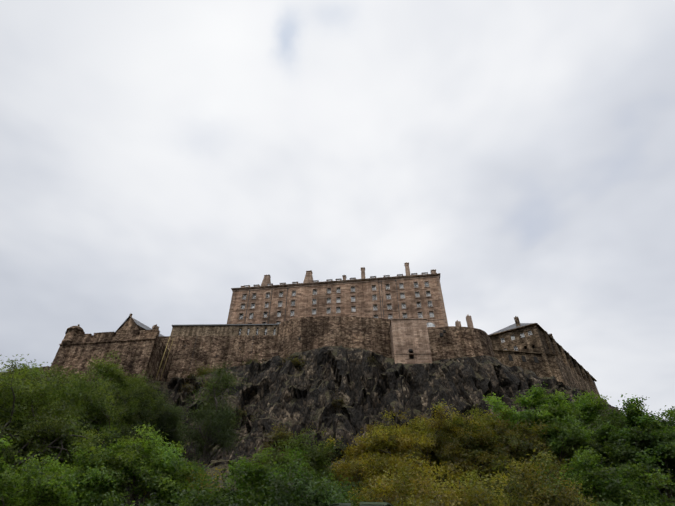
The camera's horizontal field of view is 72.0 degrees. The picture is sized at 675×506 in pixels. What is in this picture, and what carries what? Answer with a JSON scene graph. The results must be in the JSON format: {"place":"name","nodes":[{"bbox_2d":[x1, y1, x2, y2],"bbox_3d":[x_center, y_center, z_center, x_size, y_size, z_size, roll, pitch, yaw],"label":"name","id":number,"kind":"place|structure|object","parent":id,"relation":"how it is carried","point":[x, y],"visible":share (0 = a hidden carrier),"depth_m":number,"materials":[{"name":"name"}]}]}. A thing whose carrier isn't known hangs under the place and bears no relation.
{"place":"outdoors","nodes":[
{"label":"outdoors","id":0,"kind":"place"},
{"bbox_2d":[170,324,277,335],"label":"range","id":1,"kind":"structure","parent":0,"point":[226,330],"depth_m":109.48,"materials":[{"name":"brown stone"}]},
{"bbox_2d":[0,0,674,420],"label":"sky","id":2,"kind":"structure","parent":0,"point":[159,159],"materials":[{"name":"white"}]},
{"bbox_2d":[89,345,621,505],"bbox_3d":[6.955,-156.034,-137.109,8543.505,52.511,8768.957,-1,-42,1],"label":"castle rock","id":3,"kind":"structure","parent":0,"point":[288,395],"depth_m":86.40,"materials":[{"name":"grey stone"}]},
{"bbox_2d":[0,432,36,505],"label":"broad tree","id":4,"kind":"object","parent":3,"relation":"on","point":[7,476],"visible":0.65,"depth_m":31.76,"materials":[{"name":"green plant"}]},
{"bbox_2d":[0,366,49,386],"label":"wall","id":5,"kind":"structure","parent":3,"relation":"on","point":[47,369],"depth_m":92.95,"materials":[{"name":"brown stone"}]},
{"bbox_2d":[0,402,74,455],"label":"dark tree","id":6,"kind":"object","parent":3,"relation":"on","point":[19,425],"depth_m":40.38,"materials":[{"name":"green plant"}]},
{"bbox_2d":[0,354,115,486],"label":"olive tree","id":7,"kind":"object","parent":3,"relation":"on","point":[51,434],"visible":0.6,"depth_m":37.30,"materials":[{"name":"green plant"}]},
{"bbox_2d":[0,361,126,454],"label":"olive tree","id":8,"kind":"object","parent":3,"relation":"on","point":[99,407],"visible":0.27,"depth_m":48.82,"materials":[{"name":"green plant"}]},
{"bbox_2d":[2,450,134,505],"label":"broad tree","id":9,"kind":"object","parent":3,"relation":"on","point":[53,484],"visible":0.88,"depth_m":31.36,"materials":[{"name":"green plant"}]},
{"bbox_2d":[55,397,115,468],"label":"olive tree","id":10,"kind":"object","parent":3,"relation":"on","point":[95,433],"depth_m":49.98,"materials":[{"name":"green plant"}]},
{"bbox_2d":[52,350,146,430],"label":"olive tree","id":11,"kind":"object","parent":3,"relation":"on","point":[112,372],"visible":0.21,"depth_m":62.01,"materials":[{"name":"green plant"}]},
{"bbox_2d":[47,329,173,382],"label":"castle wall","id":12,"kind":"structure","parent":3,"relation":"on","point":[146,351],"depth_m":94.64,"materials":[{"name":"brown stone"}]},
{"bbox_2d":[61,324,84,347],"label":"turret","id":13,"kind":"object","parent":12,"relation":"on","point":[72,332],"visible":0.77,"depth_m":97.64,"materials":[{"name":"brown stone"}]},
{"bbox_2d":[93,412,143,498],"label":"tree","id":14,"kind":"object","parent":3,"relation":"on","point":[121,428],"visible":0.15,"depth_m":57.23,"materials":[{"name":"green plant"}]},
{"bbox_2d":[61,422,209,505],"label":"broad tree","id":15,"kind":"object","parent":3,"relation":"on","point":[162,470],"visible":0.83,"depth_m":34.92,"materials":[{"name":"green plant"}]},
{"bbox_2d":[105,370,170,440],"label":"olive tree","id":16,"kind":"object","parent":3,"relation":"on","point":[143,391],"visible":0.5,"depth_m":68.90,"materials":[{"name":"green plant"}]},
{"bbox_2d":[115,314,162,335],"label":"gabled hospital range","id":17,"kind":"structure","parent":3,"relation":"on","point":[130,323],"depth_m":108.54,"materials":[{"name":"stone"}]},
{"bbox_2d":[140,388,187,456],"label":"tree","id":18,"kind":"object","parent":3,"relation":"on","point":[168,421],"visible":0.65,"depth_m":73.11,"materials":[{"name":"green plant"}]},
{"bbox_2d":[138,461,227,503],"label":"autumn tree","id":19,"kind":"object","parent":3,"relation":"on","point":[188,479],"visible":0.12,"depth_m":38.67,"materials":[{"name":"green plant"}]},
{"bbox_2d":[173,429,192,452],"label":"ledge shrub","id":20,"kind":"object","parent":3,"relation":"on","point":[180,443],"visible":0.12,"depth_m":76.50,"materials":[{"name":"green plant"}]},
{"bbox_2d":[178,381,195,393],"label":"ledge scrub","id":21,"kind":"object","parent":3,"relation":"on","point":[186,389],"visible":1,"depth_m":91.96,"materials":[{"name":"green plant"}]},
{"bbox_2d":[183,369,195,377],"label":"ledge scrub","id":22,"kind":"object","parent":3,"relation":"on","point":[191,376],"visible":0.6,"depth_m":97.44,"materials":[{"name":"green plant"}]},
{"bbox_2d":[194,361,214,381],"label":"autumn shrub","id":23,"kind":"object","parent":3,"relation":"on","point":[205,371],"visible":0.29,"depth_m":97.56,"materials":[{"name":"green plant"}]},
{"bbox_2d":[119,454,296,505],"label":"dark tree","id":24,"kind":"object","parent":3,"relation":"on","point":[219,498],"visible":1,"depth_m":22.65,"materials":[{"name":"green plant"}]},
{"bbox_2d":[171,361,249,484],"bbox_3d":[-14.440,19.674,52.510,8.561,19.271,8.545,-1,-42,1],"label":"tree","id":25,"kind":"object","parent":3,"relation":"on","point":[215,423],"visible":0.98,"depth_m":52.01,"materials":[{"name":"green plant"}]},
{"bbox_2d":[159,335,277,381],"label":"curtain wall","id":26,"kind":"structure","parent":3,"relation":"on","point":[186,352],"depth_m":104.29,"materials":[{"name":"brown stone"}]},
{"bbox_2d":[236,406,246,419],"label":"ledge scrub","id":27,"kind":"object","parent":3,"relation":"on","point":[241,414],"visible":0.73,"depth_m":83.77,"materials":[{"name":"green plant"}]},
{"bbox_2d":[242,354,265,364],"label":"ledge shrub","id":28,"kind":"object","parent":3,"relation":"on","point":[255,360],"visible":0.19,"depth_m":98.45,"materials":[{"name":"green plant"}]},
{"bbox_2d":[171,445,354,505],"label":"broad tree","id":29,"kind":"object","parent":3,"relation":"on","point":[261,478],"visible":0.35,"depth_m":29.86,"materials":[{"name":"green plant"}]},
{"bbox_2d":[250,439,293,469],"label":"scrub tree","id":30,"kind":"object","parent":3,"relation":"on","point":[265,443],"visible":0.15,"depth_m":56.07,"materials":[{"name":"green plant"}]},
{"bbox_2d":[263,423,296,448],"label":"autumn shrub","id":31,"kind":"object","parent":3,"relation":"on","point":[280,435],"visible":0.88,"depth_m":75.07,"materials":[{"name":"green plant"}]},
{"bbox_2d":[275,352,305,371],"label":"autumn shrub","id":32,"kind":"object","parent":3,"relation":"on","point":[296,362],"visible":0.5,"depth_m":92.51,"materials":[{"name":"green plant"}]},
{"bbox_2d":[250,427,341,483],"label":"olive tree","id":33,"kind":"object","parent":3,"relation":"on","point":[317,463],"visible":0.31,"depth_m":46.68,"materials":[{"name":"green plant"}]},
{"bbox_2d":[298,422,327,435],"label":"autumn shrub","id":34,"kind":"object","parent":3,"relation":"on","point":[312,430],"depth_m":76.52,"materials":[{"name":"green plant"}]},
{"bbox_2d":[321,449,339,461],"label":"ledge scrub","id":35,"kind":"object","parent":3,"relation":"on","point":[332,455],"visible":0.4,"depth_m":70.16,"materials":[{"name":"green plant"}]},
{"bbox_2d":[258,449,405,505],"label":"dark tree","id":36,"kind":"object","parent":3,"relation":"on","point":[314,492],"visible":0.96,"depth_m":26.17,"materials":[{"name":"green plant"}]},
{"bbox_2d":[277,316,391,358],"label":"wall","id":37,"kind":"structure","parent":3,"relation":"on","point":[300,334],"depth_m":102.00,"materials":[{"name":"brown stone"}]},
{"bbox_2d":[227,262,447,328],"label":"new barracks","id":38,"kind":"structure","parent":3,"relation":"on","point":[408,295],"depth_m":125.91,"materials":[{"name":"stone"}]},
{"bbox_2d":[331,392,346,413],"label":"ledge scrub","id":39,"kind":"object","parent":3,"relation":"on","point":[338,403],"visible":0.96,"depth_m":81.23,"materials":[{"name":"green plant"}]},
{"bbox_2d":[326,436,351,461],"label":"ledge shrub","id":40,"kind":"object","parent":3,"relation":"on","point":[342,447],"visible":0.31,"depth_m":70.38,"materials":[{"name":"green plant"}]},
{"bbox_2d":[329,502,391,505],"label":"roof","id":41,"kind":"object","parent":3,"relation":"on","point":[367,504],"visible":1,"depth_m":11.46,"materials":[{"name":"grey paint"}]},
{"bbox_2d":[360,354,380,365],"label":"ledge scrub","id":42,"kind":"object","parent":3,"relation":"on","point":[371,360],"visible":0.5,"depth_m":92.08,"materials":[{"name":"green plant"}]},
{"bbox_2d":[325,421,432,501],"bbox_3d":[4.144,25.000,48.596,12.552,15.471,12.171,-1,-42,1],"label":"autumn tree","id":43,"kind":"object","parent":3,"relation":"on","point":[388,442],"visible":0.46,"depth_m":48.68,"materials":[{"name":"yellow plant"}]},
{"bbox_2d":[340,430,453,505],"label":"autumn tree","id":44,"kind":"object","parent":3,"relation":"on","point":[375,474],"visible":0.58,"depth_m":31.27,"materials":[{"name":"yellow plant"}]},
{"bbox_2d":[389,318,431,363],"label":"square tower","id":45,"kind":"structure","parent":3,"relation":"on","point":[410,343],"depth_m":96.22,"materials":[{"name":"brown stone"}]},
{"bbox_2d":[380,399,483,496],"bbox_3d":[10.054,24.404,50.969,12.188,16.584,11.698,18,-45,-19],"label":"autumn tree","id":46,"kind":"object","parent":3,"relation":"on","point":[427,427],"visible":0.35,"depth_m":51.46,"materials":[{"name":"green plant"}]},
{"bbox_2d":[368,456,533,505],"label":"autumn tree","id":47,"kind":"object","parent":3,"relation":"on","point":[485,497],"visible":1,"depth_m":25.54,"materials":[{"name":"yellow plant"}]},
{"bbox_2d":[427,314,494,360],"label":"curtain wall","id":48,"kind":"structure","parent":3,"relation":"on","point":[457,340],"depth_m":100.91,"materials":[{"name":"brown stone"}]},
{"bbox_2d":[423,410,527,503],"bbox_3d":[14.918,24.461,49.420,12.340,14.928,10.941,-1,-42,1],"label":"autumn tree","id":49,"kind":"object","parent":3,"relation":"on","point":[473,434],"visible":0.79,"depth_m":49.41,"materials":[{"name":"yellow plant"}]},
{"bbox_2d":[465,404,569,485],"bbox_3d":[19.608,24.244,52.571,12.262,15.706,11.944,-1,-42,1],"label":"autumn tree","id":50,"kind":"object","parent":3,"relation":"on","point":[522,443],"visible":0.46,"depth_m":50.57,"materials":[{"name":"green plant"}]},
{"bbox_2d":[454,444,608,505],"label":"autumn tree","id":51,"kind":"object","parent":3,"relation":"on","point":[535,490],"visible":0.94,"depth_m":28.49,"materials":[{"name":"green plant"}]},
{"bbox_2d":[482,381,605,481],"bbox_3d":[24.839,24.123,54.623,13.383,17.031,13.006,-1,-42,1],"label":"broad tree","id":52,"kind":"object","parent":3,"relation":"on","point":[564,438],"visible":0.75,"depth_m":54.33,"materials":[{"name":"green plant"}]},
{"bbox_2d":[489,316,599,396],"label":"block","id":53,"kind":"structure","parent":3,"relation":"on","point":[528,337],"depth_m":112.26,"materials":[{"name":"brown stone"}]},
{"bbox_2d":[493,349,597,398],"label":"stone wall","id":54,"kind":"structure","parent":3,"relation":"on","point":[565,374],"depth_m":105.06,"materials":[{"name":"brown stone"}]},
{"bbox_2d":[538,389,611,494],"bbox_3d":[32.644,26.515,59.722,13.151,17.321,10.967,-1,-42,1],"label":"broad tree","id":55,"kind":"object","parent":3,"relation":"on","point":[589,407],"visible":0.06,"depth_m":61.33,"materials":[{"name":"green plant"}]},
{"bbox_2d":[514,443,674,505],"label":"broad tree","id":56,"kind":"object","parent":3,"relation":"on","point":[584,472],"visible":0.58,"depth_m":31.03,"materials":[{"name":"green plant"}]},
{"bbox_2d":[567,403,664,496],"bbox_3d":[33.940,26.063,55.780,14.116,16.448,13.866,-1,-42,1],"label":"tree","id":57,"kind":"object","parent":3,"relation":"on","point":[613,422],"visible":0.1,"depth_m":56.36,"materials":[{"name":"green plant"}]},
{"bbox_2d":[586,415,673,495],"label":"dark tree","id":58,"kind":"object","parent":3,"relation":"on","point":[601,453],"visible":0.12,"depth_m":53.47,"materials":[{"name":"green plant"}]},
{"bbox_2d":[591,393,674,505],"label":"broad tree","id":59,"kind":"object","parent":3,"relation":"on","point":[654,432],"visible":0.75,"depth_m":50.87,"materials":[{"name":"green plant"}]},
{"bbox_2d":[651,469,674,504],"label":"tree","id":60,"kind":"object","parent":3,"relation":"on","point":[662,490],"visible":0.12,"depth_m":50.96,"materials":[{"name":"green plant"}]},
{"bbox_2d":[657,408,674,431],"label":"dark tree","id":61,"kind":"object","parent":3,"relation":"on","point":[672,423],"visible":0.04,"depth_m":88.97,"materials":[{"name":"green plant"}]}
]}

